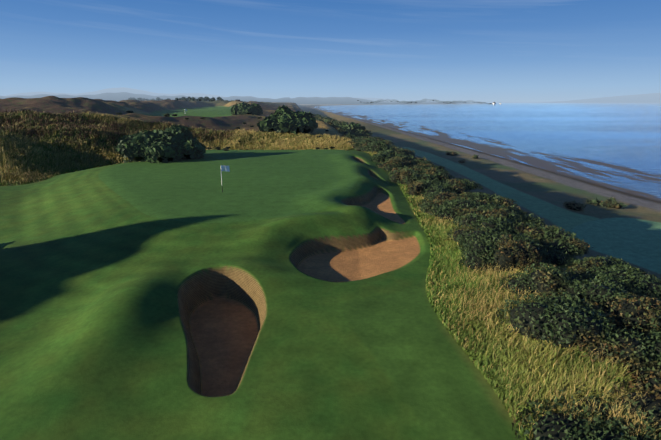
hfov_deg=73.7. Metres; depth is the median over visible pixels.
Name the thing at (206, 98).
trees
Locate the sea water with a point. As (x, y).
(616, 146)
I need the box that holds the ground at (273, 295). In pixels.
[0,87,660,439]
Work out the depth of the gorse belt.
19.20 m
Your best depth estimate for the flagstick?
37.69 m
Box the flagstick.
[221,165,229,191]
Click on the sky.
(400, 50)
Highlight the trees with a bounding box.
[115,96,491,150]
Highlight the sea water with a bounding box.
[314,102,660,201]
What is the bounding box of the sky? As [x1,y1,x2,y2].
[0,0,660,101]
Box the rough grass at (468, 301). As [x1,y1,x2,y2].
[0,108,660,439]
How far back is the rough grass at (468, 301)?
21.52 m
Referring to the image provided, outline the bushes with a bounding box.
[115,102,365,162]
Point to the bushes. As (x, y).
(175, 142)
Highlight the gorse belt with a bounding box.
[306,112,660,439]

